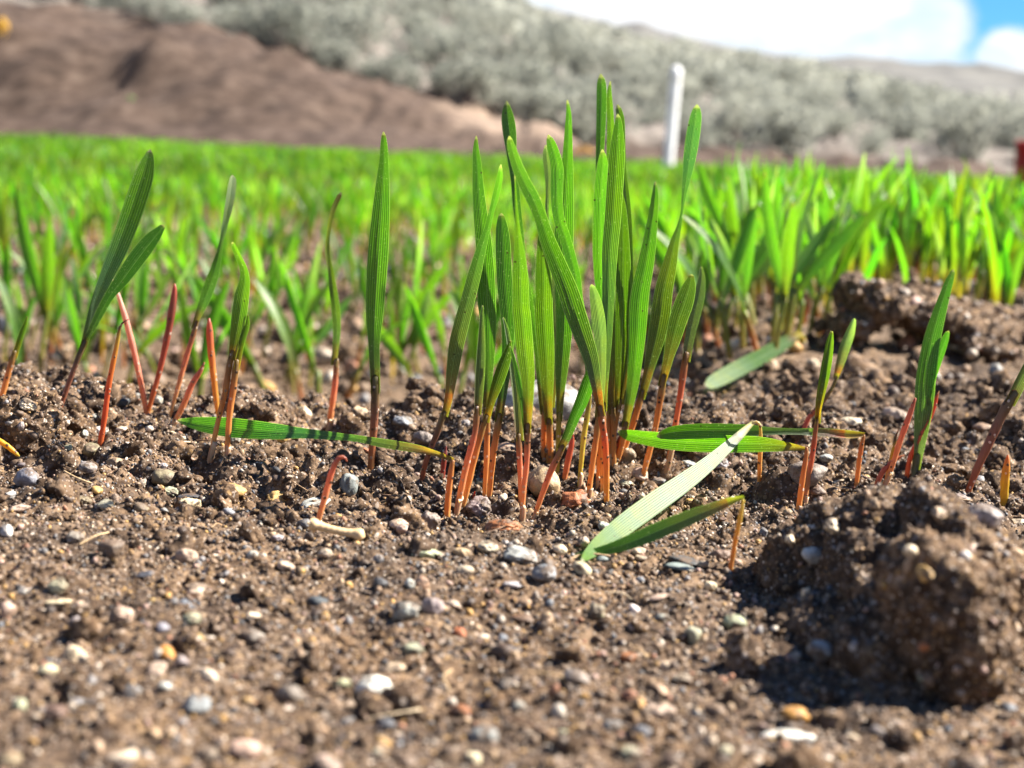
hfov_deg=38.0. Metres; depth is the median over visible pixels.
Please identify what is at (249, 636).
stone
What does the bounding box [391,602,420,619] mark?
stone
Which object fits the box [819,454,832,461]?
pebble
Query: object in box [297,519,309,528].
pebble
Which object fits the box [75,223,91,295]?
cereal seedling
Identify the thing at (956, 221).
cereal seedling
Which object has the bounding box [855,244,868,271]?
cereal seedling
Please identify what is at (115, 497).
pebble
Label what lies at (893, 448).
cereal shoot
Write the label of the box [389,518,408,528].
pebble
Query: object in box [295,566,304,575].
pebble
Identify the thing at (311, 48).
sagebrush
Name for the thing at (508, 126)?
cereal seedling
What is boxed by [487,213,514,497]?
cereal seedling
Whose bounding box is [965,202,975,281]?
cereal seedling
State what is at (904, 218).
cereal seedling
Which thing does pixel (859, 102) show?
sagebrush
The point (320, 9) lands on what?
sagebrush
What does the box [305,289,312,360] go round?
cereal seedling
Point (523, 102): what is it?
sagebrush
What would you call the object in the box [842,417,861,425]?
pebble
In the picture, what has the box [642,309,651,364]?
cereal seedling
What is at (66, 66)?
ground
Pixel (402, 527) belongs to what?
pebble
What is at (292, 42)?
sagebrush
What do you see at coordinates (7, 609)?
pebble
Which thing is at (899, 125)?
sagebrush
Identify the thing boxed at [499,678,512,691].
pebble
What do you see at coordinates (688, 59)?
sagebrush
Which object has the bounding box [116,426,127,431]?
pebble
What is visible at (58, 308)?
cereal seedling
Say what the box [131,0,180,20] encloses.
sagebrush
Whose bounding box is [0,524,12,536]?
pebble
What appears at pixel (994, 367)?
pebble
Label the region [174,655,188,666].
pebble
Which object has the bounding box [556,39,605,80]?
sagebrush
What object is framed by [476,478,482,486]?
pebble
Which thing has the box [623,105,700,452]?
cereal seedling
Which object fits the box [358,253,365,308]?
cereal seedling
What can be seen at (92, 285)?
cereal seedling
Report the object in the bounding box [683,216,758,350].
cereal seedling
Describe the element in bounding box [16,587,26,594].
pebble
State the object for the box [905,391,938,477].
cereal shoot
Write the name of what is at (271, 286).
cereal seedling
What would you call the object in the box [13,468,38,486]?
stone
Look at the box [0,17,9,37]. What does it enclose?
flowering shrub
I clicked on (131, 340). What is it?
cereal shoot
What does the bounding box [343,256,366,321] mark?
cereal seedling
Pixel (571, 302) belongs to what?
cereal seedling
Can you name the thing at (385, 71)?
sagebrush
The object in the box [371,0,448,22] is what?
sagebrush
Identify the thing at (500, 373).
cereal seedling
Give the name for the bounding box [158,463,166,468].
pebble
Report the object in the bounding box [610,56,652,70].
sagebrush
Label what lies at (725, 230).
cereal seedling
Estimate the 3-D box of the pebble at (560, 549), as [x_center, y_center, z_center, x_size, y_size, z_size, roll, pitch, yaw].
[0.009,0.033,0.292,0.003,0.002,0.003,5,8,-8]
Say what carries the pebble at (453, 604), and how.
on the ground
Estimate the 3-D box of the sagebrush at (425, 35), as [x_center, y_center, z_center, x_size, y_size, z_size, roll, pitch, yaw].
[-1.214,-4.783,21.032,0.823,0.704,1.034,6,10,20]
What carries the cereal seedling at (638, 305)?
on the ground
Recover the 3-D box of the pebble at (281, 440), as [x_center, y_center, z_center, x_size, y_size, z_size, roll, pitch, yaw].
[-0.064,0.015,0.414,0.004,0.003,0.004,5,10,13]
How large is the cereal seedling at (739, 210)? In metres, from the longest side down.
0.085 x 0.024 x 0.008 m
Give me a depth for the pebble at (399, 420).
0.42 m
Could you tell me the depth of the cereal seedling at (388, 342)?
0.92 m
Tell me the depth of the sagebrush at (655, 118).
21.55 m
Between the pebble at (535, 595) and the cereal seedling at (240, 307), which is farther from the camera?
the cereal seedling at (240, 307)
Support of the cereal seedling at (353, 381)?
on the ground
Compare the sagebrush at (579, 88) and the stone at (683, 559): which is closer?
the stone at (683, 559)
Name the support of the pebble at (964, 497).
on the ground
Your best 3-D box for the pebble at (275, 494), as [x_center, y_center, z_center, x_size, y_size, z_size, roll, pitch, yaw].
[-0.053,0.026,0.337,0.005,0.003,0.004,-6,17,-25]
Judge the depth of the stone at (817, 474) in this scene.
0.37 m
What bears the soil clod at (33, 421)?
on the ground
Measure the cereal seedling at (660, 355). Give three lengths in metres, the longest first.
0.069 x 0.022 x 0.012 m
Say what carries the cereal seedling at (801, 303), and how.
on the ground
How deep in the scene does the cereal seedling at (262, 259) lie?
1.48 m
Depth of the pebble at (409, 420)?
0.42 m
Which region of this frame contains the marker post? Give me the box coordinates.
[663,65,681,167]
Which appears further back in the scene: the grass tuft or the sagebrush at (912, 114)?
the sagebrush at (912, 114)
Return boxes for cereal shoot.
[0,438,19,456]
[97,319,128,445]
[112,280,146,414]
[146,284,176,413]
[171,362,204,425]
[206,318,218,415]
[316,455,346,521]
[440,446,446,477]
[562,433,573,480]
[616,435,619,453]
[874,455,904,485]
[882,398,916,485]
[885,429,898,476]
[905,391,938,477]
[1000,455,1009,505]
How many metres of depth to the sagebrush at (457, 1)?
36.81 m
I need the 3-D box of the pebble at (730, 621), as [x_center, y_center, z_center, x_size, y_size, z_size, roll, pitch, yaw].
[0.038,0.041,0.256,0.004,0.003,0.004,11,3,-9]
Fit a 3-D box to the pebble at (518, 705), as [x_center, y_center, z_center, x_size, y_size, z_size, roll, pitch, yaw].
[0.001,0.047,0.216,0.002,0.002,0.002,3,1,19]
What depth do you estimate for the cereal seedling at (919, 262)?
1.16 m
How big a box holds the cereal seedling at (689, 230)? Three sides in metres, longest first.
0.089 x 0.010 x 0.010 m
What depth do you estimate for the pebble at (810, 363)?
0.64 m
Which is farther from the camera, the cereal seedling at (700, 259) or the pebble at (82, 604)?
the cereal seedling at (700, 259)
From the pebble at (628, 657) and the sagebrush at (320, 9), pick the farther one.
the sagebrush at (320, 9)
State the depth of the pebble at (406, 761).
0.19 m
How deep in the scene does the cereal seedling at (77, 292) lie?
0.98 m
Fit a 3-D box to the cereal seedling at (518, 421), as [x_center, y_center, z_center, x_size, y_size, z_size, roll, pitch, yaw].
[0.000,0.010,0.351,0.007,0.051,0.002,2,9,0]
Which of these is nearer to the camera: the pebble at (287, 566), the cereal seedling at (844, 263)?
the pebble at (287, 566)
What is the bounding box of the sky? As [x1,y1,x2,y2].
[528,0,1023,70]
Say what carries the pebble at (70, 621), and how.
on the ground
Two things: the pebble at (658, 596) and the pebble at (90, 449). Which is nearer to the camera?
the pebble at (658, 596)
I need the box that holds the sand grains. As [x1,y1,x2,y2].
[0,367,1023,767]
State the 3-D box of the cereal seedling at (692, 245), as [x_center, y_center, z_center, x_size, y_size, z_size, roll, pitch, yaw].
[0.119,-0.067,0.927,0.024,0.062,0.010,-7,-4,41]
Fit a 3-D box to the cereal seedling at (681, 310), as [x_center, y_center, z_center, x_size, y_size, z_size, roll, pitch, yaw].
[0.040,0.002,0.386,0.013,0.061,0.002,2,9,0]
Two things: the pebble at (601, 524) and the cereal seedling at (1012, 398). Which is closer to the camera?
the pebble at (601, 524)
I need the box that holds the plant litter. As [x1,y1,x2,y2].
[63,386,1016,739]
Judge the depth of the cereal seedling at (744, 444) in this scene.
0.37 m
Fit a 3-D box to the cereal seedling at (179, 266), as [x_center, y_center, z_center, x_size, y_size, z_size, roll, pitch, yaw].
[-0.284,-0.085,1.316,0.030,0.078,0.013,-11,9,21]
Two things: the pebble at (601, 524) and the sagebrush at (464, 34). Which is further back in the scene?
the sagebrush at (464, 34)
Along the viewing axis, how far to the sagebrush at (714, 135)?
19.30 m
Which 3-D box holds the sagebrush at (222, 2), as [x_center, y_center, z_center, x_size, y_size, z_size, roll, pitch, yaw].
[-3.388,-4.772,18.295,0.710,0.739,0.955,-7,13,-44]
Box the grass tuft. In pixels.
[573,145,595,154]
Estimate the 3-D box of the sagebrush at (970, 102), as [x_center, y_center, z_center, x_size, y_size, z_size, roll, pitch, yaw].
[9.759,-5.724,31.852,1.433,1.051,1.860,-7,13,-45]
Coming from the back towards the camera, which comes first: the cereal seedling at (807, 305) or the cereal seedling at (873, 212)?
the cereal seedling at (873, 212)
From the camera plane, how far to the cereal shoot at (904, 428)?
0.38 m
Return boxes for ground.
[0,0,1023,767]
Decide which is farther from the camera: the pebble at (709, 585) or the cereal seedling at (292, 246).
the cereal seedling at (292, 246)
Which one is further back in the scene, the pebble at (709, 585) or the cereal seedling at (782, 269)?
the cereal seedling at (782, 269)
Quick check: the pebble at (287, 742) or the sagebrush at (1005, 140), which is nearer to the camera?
the pebble at (287, 742)
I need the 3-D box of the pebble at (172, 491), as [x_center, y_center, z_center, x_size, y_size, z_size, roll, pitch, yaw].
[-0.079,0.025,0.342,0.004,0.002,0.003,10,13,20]
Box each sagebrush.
[69,0,101,6]
[88,0,151,11]
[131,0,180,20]
[149,0,197,22]
[155,0,212,24]
[196,1,246,35]
[204,0,255,22]
[226,5,263,35]
[234,0,322,49]
[258,9,329,47]
[264,0,368,19]
[283,0,328,33]
[297,0,353,37]
[303,28,351,68]
[311,37,364,72]
[319,1,403,57]
[320,0,360,19]
[336,0,412,30]
[346,52,384,78]
[362,50,408,84]
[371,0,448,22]
[388,58,427,92]
[389,10,491,78]
[395,23,456,66]
[398,12,431,38]
[402,8,437,27]
[418,21,461,53]
[426,63,463,94]
[433,0,472,22]
[436,0,501,38]
[438,0,1023,112]
[438,55,503,104]
[452,23,482,54]
[454,2,509,44]
[459,54,522,103]
[472,24,554,88]
[472,37,498,57]
[477,38,512,62]
[484,7,520,39]
[486,84,528,120]
[499,47,578,117]
[512,86,560,122]
[513,18,585,82]
[514,26,569,51]
[521,82,595,131]
[533,13,575,52]
[542,78,590,114]
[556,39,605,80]
[558,116,595,144]
[560,71,659,143]
[570,73,597,88]
[587,36,650,86]
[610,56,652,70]
[617,63,669,105]
[624,45,699,93]
[627,64,707,110]
[629,97,681,126]
[638,58,675,68]
[641,84,669,106]
[651,57,696,91]
[660,98,721,148]
[662,52,703,88]
[663,101,701,123]
[680,103,737,146]
[683,64,727,95]
[694,62,741,103]
[701,76,783,148]
[708,65,797,124]
[716,66,747,89]
[724,54,779,79]
[728,65,790,97]
[740,97,825,157]
[750,79,834,135]
[752,101,824,150]
[753,75,806,104]
[766,56,812,88]
[791,77,839,114]
[800,84,841,108]
[802,82,841,109]
[808,97,833,123]
[817,110,856,139]
[824,106,858,133]
[829,104,873,125]
[844,122,890,155]
[850,92,902,113]
[852,86,944,143]
[856,91,878,107]
[866,101,895,121]
[868,74,932,120]
[874,95,918,126]
[885,103,936,135]
[894,77,951,110]
[920,88,1023,161]
[928,94,1000,129]
[953,133,992,154]
[981,98,1020,123]
[984,108,1023,149]
[1003,99,1023,140]
[1010,125,1023,159]
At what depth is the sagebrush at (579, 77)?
25.20 m
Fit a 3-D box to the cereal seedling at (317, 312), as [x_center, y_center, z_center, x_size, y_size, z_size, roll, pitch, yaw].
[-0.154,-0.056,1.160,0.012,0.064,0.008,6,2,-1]
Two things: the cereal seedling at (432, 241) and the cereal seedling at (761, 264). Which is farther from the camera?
the cereal seedling at (432, 241)
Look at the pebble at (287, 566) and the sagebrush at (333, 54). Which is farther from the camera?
the sagebrush at (333, 54)
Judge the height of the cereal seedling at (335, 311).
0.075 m
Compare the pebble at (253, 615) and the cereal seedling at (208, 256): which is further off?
the cereal seedling at (208, 256)
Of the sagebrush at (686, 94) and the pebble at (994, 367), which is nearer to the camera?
the pebble at (994, 367)
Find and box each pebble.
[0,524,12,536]
[0,602,15,618]
[0,752,21,764]
[5,490,16,499]
[8,504,30,512]
[11,698,26,711]
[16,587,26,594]
[17,463,25,466]
[37,663,57,674]
[43,704,67,720]
[47,577,67,593]
[64,444,72,451]
[65,531,83,542]
[67,616,79,626]
[74,601,89,608]
[78,461,96,473]
[79,496,91,504]
[80,430,87,436]
[83,442,99,456]
[89,739,103,754]
[91,371,101,376]
[91,486,102,493]
[94,683,112,696]
[96,426,108,434]
[97,499,113,509]
[103,646,112,652]
[106,457,122,466]
[111,493,119,501]
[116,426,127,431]
[119,395,130,407]
[120,684,142,699]
[134,502,148,511]
[135,570,154,577]
[147,661,166,675]
[154,395,162,404]
[157,622,169,633]
[157,682,171,690]
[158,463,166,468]
[159,644,174,659]
[160,507,168,512]
[165,486,178,496]
[174,548,197,563]
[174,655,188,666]
[175,718,187,725]
[178,493,199,498]
[182,613,201,625]
[186,582,207,597]
[194,746,216,761]
[219,563,228,568]
[222,508,234,514]
[230,438,240,443]
[240,696,253,706]
[246,550,258,559]
[246,612,261,619]
[259,587,270,598]
[267,490,285,502]
[271,534,283,541]
[272,737,298,750]
[276,439,287,442]
[276,560,294,571]
[276,684,305,701]
[282,639,294,647]
[285,586,293,594]
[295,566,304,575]
[297,406,311,415]
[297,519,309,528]
[306,596,327,605]
[313,754,342,767]
[318,548,332,557]
[321,622,329,626]
[333,679,351,689]
[350,405,367,420]
[370,748,382,755]
[373,554,383,562]
[373,577,387,588]
[377,717,395,730]
[384,662,405,672]
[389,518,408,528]
[393,416,408,426]
[396,523,408,533]
[397,755,417,767]
[401,642,423,654]
[404,416,412,423]
[405,578,414,589]
[413,431,432,444]
[415,576,428,589]
[421,510,440,529]
[421,597,443,614]
[444,600,461,609]
[449,704,470,716]
[453,548,471,556]
[453,627,465,636]
[456,565,473,574]
[461,420,469,426]
[464,752,480,765]
[468,725,499,743]
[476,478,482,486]
[477,540,498,553]
[497,442,515,454]
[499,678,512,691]
[502,581,521,587]
[509,645,520,652]
[512,701,525,709]
[531,590,539,600]
[553,544,567,554]
[558,677,566,683]
[573,561,591,575]
[577,536,589,547]
[578,417,590,428]
[587,603,605,619]
[596,556,609,562]
[598,521,608,529]
[600,720,621,731]
[619,479,633,485]
[619,652,636,663]
[620,746,639,759]
[623,448,635,460]
[629,604,639,612]
[631,467,647,480]
[631,697,645,709]
[633,547,645,554]
[633,725,651,739]
[634,554,646,560]
[638,493,645,499]
[649,593,669,600]
[649,682,668,697]
[652,477,665,485]
[655,614,668,620]
[659,661,670,669]
[661,752,682,766]
[673,673,690,682]
[683,460,695,467]
[685,626,701,644]
[702,734,716,744]
[704,581,716,590]
[709,549,729,559]
[713,458,728,469]
[717,745,731,755]
[718,517,726,521]
[722,614,746,629]
[734,559,741,564]
[805,358,818,369]
[811,485,825,494]
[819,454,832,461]
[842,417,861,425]
[848,733,859,740]
[869,726,884,735]
[882,407,906,419]
[956,493,970,503]
[959,753,987,767]
[972,423,990,432]
[988,363,1002,375]
[1012,519,1023,523]
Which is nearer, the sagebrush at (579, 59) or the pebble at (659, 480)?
the pebble at (659, 480)
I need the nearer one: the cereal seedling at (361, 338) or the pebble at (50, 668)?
the pebble at (50, 668)
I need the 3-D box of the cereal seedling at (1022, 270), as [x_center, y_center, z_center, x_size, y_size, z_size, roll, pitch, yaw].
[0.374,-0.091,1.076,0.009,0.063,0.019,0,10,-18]
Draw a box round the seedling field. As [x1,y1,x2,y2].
[0,130,1023,382]
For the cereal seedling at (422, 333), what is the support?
on the ground
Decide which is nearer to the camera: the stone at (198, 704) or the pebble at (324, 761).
the pebble at (324, 761)
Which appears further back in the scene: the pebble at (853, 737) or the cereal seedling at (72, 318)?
the cereal seedling at (72, 318)
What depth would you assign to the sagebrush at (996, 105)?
34.99 m
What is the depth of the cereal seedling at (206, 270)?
1.28 m
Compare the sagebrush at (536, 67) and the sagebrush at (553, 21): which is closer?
the sagebrush at (536, 67)
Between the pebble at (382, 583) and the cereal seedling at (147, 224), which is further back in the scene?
the cereal seedling at (147, 224)
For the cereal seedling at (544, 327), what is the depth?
0.39 m
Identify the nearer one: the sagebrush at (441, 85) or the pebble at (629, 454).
the pebble at (629, 454)
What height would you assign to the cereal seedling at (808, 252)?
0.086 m
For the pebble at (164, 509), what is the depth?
0.31 m
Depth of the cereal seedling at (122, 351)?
1.01 m
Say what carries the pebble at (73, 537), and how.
on the ground
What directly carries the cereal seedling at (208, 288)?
on the ground
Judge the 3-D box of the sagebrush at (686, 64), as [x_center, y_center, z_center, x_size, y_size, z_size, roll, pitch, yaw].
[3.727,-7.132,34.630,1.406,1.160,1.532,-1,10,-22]
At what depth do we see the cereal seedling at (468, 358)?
0.87 m
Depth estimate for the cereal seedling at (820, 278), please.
0.74 m
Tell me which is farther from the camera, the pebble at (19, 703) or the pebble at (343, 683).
the pebble at (343, 683)
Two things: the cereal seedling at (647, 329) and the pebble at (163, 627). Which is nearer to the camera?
the pebble at (163, 627)
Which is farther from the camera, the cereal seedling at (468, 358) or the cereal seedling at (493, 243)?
the cereal seedling at (493, 243)
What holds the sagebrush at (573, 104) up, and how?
on the ground
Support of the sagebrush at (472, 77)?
on the ground
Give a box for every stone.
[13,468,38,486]
[44,599,71,604]
[62,645,85,660]
[97,539,124,558]
[106,749,138,761]
[107,606,134,623]
[151,468,175,485]
[174,498,200,507]
[182,694,210,714]
[229,739,262,758]
[230,483,246,496]
[240,629,265,643]
[299,497,330,509]
[340,473,358,495]
[355,675,391,694]
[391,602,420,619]
[411,549,441,558]
[465,495,490,517]
[485,519,521,531]
[495,380,584,420]
[502,544,537,564]
[511,614,532,622]
[527,465,559,496]
[531,564,555,582]
[561,489,590,510]
[565,669,589,684]
[641,704,675,719]
[665,562,696,571]
[669,554,699,564]
[760,729,815,742]
[782,706,809,723]
[787,461,827,486]
[948,343,964,353]
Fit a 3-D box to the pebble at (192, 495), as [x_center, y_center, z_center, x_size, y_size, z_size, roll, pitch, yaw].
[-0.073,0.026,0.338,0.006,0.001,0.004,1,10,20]
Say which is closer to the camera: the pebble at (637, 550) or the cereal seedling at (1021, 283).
the pebble at (637, 550)
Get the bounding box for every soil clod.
[0,387,71,453]
[54,375,105,395]
[751,474,1023,705]
[824,271,1023,364]
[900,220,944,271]
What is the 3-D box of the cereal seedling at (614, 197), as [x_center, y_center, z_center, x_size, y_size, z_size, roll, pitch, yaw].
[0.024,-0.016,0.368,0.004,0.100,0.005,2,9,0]
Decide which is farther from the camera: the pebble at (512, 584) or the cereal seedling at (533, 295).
the cereal seedling at (533, 295)
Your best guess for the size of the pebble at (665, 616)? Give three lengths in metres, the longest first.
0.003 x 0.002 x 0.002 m
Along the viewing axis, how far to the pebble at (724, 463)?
0.40 m
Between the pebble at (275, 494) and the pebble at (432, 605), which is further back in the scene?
the pebble at (275, 494)
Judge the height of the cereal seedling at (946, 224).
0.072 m
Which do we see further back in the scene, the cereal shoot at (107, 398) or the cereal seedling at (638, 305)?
the cereal seedling at (638, 305)
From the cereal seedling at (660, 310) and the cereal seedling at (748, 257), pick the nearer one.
the cereal seedling at (660, 310)
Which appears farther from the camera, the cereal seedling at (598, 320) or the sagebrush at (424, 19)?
the sagebrush at (424, 19)
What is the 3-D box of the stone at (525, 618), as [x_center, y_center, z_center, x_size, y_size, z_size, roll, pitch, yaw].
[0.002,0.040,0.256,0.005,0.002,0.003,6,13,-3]
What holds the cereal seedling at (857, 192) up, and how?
on the ground
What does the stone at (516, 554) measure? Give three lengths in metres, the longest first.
0.007 x 0.006 x 0.003 m
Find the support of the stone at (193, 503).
on the ground
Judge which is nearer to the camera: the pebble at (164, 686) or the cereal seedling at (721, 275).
the pebble at (164, 686)
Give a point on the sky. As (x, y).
(915, 31)
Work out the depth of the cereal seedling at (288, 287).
0.81 m
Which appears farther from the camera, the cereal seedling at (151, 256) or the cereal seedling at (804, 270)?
the cereal seedling at (151, 256)
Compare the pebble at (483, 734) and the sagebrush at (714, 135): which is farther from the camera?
the sagebrush at (714, 135)
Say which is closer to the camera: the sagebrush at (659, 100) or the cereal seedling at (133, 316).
the cereal seedling at (133, 316)
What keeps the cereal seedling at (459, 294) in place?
on the ground
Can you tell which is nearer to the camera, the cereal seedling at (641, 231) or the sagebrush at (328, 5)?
the cereal seedling at (641, 231)
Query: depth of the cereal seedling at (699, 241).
0.98 m
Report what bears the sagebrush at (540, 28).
on the ground
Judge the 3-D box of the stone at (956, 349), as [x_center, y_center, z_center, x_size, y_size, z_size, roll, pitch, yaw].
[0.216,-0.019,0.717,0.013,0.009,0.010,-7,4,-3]
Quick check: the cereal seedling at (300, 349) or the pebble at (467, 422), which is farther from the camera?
the cereal seedling at (300, 349)
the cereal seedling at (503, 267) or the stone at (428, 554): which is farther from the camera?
the cereal seedling at (503, 267)
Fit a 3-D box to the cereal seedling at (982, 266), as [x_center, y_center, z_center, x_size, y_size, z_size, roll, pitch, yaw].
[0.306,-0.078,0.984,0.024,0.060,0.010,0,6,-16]
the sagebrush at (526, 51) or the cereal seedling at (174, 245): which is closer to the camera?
the cereal seedling at (174, 245)
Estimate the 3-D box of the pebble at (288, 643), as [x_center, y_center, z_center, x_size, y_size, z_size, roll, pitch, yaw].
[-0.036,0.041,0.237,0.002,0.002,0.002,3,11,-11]
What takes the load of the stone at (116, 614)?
on the ground
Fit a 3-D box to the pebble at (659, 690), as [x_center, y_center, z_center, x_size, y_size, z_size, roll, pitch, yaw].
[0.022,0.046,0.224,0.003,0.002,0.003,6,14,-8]
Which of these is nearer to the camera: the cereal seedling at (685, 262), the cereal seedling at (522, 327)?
the cereal seedling at (522, 327)
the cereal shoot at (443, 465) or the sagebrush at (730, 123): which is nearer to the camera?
the cereal shoot at (443, 465)
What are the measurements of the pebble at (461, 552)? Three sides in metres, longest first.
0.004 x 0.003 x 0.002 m
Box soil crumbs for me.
[0,230,1023,767]
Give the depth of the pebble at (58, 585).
0.25 m
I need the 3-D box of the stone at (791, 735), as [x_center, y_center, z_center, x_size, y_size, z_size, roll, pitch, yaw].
[0.038,0.049,0.207,0.008,0.002,0.005,0,6,17]
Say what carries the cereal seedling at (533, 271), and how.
on the ground
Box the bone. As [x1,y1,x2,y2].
[307,518,364,540]
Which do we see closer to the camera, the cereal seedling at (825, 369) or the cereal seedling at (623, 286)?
the cereal seedling at (825, 369)
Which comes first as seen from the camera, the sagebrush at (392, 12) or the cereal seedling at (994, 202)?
the cereal seedling at (994, 202)
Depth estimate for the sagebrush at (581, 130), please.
16.30 m
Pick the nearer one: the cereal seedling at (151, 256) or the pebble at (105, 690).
the pebble at (105, 690)
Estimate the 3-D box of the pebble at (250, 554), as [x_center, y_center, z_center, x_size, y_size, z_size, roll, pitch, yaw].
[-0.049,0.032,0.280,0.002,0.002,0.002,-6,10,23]
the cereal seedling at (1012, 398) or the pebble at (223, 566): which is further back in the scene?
the cereal seedling at (1012, 398)
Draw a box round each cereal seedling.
[0,247,16,305]
[0,278,23,364]
[0,316,27,395]
[2,239,10,361]
[10,251,61,347]
[10,253,21,281]
[15,183,53,372]
[15,279,35,361]
[22,266,29,305]
[28,258,65,349]
[49,268,83,364]
[61,149,164,410]
[63,273,97,372]
[71,257,98,363]
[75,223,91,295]
[79,288,155,375]
[81,269,112,335]
[84,267,101,298]
[103,281,129,376]
[115,296,124,367]
[121,201,161,265]
[125,253,197,383]
[130,303,135,328]
[133,272,140,335]
[137,260,174,350]
[142,210,171,268]
[153,225,161,306]
[154,252,163,323]
[158,217,172,292]
[168,241,195,311]
[169,175,235,417]
[169,223,195,259]
[171,264,186,368]
[177,417,454,516]
[180,277,230,395]
[188,257,226,310]
[189,264,207,328]
[192,274,266,388]
[203,232,229,269]
[207,242,249,462]
[224,314,249,458]
[235,283,256,349]
[239,256,296,373]
[251,206,295,277]
[253,279,303,400]
[254,250,265,289]
[261,242,276,358]
[271,251,297,325]
[277,256,320,392]
[284,324,324,381]
[285,272,307,298]
[286,228,297,265]
[286,242,328,393]
[293,266,308,336]
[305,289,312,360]
[307,266,353,387]
[315,288,320,346]
[324,270,334,323]
[325,193,341,430]
[330,228,355,288]
[330,238,350,275]
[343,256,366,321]
[343,284,412,402]
[356,309,366,365]
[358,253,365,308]
[362,313,412,377]
[366,132,389,472]
[388,253,392,268]
[397,286,432,377]
[404,283,442,387]
[404,288,457,380]
[408,236,435,301]
[410,218,451,375]
[411,236,415,277]
[413,275,423,353]
[419,164,502,480]
[423,210,441,288]
[429,208,464,278]
[431,292,446,377]
[432,228,442,293]
[448,288,469,344]
[454,305,484,515]
[456,283,496,397]
[457,278,461,298]
[462,340,511,506]
[463,264,512,365]
[470,300,515,388]
[472,136,495,496]
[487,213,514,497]
[492,231,495,284]
[502,101,545,461]
[503,317,522,503]
[507,136,609,501]
[508,228,512,257]
[510,176,534,520]
[529,282,534,300]
[531,248,535,293]
[531,370,591,519]
[535,197,553,463]
[543,145,555,463]
[546,135,591,488]
[554,100,573,473]
[575,496,744,571]
[576,252,586,275]
[579,317,592,375]
[581,420,762,560]
[586,284,605,497]
[593,149,607,489]
[596,74,610,464]
[599,114,624,492]
[606,81,617,466]
[610,104,632,464]
[615,196,630,408]
[616,182,658,463]
[618,430,807,509]
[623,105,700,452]
[635,204,694,339]
[637,234,641,249]
[638,191,688,275]
[638,227,674,283]
[639,274,695,484]
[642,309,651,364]
[653,341,664,380]
[657,231,721,348]
[657,424,864,488]
[664,267,704,473]
[674,249,703,294]
[677,261,684,345]
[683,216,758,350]
[684,194,693,261]
[684,196,693,278]
[684,203,756,324]
[684,254,709,333]
[687,232,709,317]
[694,228,714,298]
[694,248,718,351]
[697,160,738,246]
[697,170,722,215]
[698,181,756,358]
[702,212,708,226]
[705,329,805,387]
[709,216,719,271]
[711,214,758,348]
[713,230,761,338]
[720,188,806,341]
[721,205,739,324]
[731,241,742,308]
[733,170,802,328]
[736,180,770,227]
[749,165,800,311]
[750,207,771,309]
[751,186,784,293]
[752,183,754,207]
[752,198,768,304]
[755,196,774,284]
[761,172,794,356]
[770,181,834,342]
[774,172,797,329]
[778,242,814,330]
[784,171,866,349]
[785,219,804,331]
[791,195,816,330]
[791,223,836,329]
[792,154,816,237]
[792,188,800,220]
[794,318,855,443]
[799,231,823,296]
[802,208,820,325]
[803,331,833,505]
[804,190,833,240]
[806,213,853,332]
[806,282,822,334]
[812,181,854,306]
[816,223,866,335]
[821,183,833,306]
[821,213,862,314]
[831,195,890,299]
[840,162,862,271]
[846,153,884,271]
[853,184,881,232]
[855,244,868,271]
[881,212,905,281]
[887,188,896,222]
[903,166,926,217]
[910,176,947,268]
[910,269,954,477]
[915,218,924,274]
[930,213,943,284]
[939,200,944,219]
[944,204,949,245]
[946,181,958,286]
[951,199,962,296]
[957,198,966,296]
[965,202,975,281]
[965,364,1023,493]
[966,232,985,300]
[970,212,1006,259]
[972,189,1001,305]
[975,215,987,301]
[981,177,1012,293]
[982,206,1016,292]
[999,216,1023,305]
[1006,210,1023,241]
[1013,167,1023,237]
[1018,271,1023,289]
[1020,213,1023,224]
[1020,233,1023,289]
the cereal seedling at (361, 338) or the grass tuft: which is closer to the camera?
the cereal seedling at (361, 338)
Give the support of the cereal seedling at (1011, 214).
on the ground
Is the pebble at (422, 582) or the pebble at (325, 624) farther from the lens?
the pebble at (422, 582)
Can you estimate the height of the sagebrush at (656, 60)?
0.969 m
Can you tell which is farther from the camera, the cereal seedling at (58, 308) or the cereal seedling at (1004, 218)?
the cereal seedling at (58, 308)
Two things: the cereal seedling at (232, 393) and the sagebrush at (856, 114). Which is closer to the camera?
the cereal seedling at (232, 393)
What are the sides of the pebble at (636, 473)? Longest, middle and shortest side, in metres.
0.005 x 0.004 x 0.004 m
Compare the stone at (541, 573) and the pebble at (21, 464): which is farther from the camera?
the pebble at (21, 464)
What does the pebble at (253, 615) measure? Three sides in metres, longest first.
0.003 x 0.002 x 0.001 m
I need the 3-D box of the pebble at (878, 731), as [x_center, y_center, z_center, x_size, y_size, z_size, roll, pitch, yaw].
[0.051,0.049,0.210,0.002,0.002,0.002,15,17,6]
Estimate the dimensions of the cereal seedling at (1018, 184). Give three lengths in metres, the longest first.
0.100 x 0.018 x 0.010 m
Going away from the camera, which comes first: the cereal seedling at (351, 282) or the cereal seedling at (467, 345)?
the cereal seedling at (467, 345)
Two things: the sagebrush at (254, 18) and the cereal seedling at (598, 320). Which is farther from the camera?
the sagebrush at (254, 18)
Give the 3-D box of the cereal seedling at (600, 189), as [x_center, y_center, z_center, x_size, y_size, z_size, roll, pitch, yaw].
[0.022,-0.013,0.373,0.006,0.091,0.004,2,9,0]
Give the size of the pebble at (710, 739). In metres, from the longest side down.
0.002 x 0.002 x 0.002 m
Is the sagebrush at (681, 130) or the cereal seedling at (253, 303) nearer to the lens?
the cereal seedling at (253, 303)
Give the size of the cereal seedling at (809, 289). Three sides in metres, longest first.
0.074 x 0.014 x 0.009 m
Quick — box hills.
[533,6,1023,106]
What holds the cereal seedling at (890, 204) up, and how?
on the seedling field
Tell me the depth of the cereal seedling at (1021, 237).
1.00 m

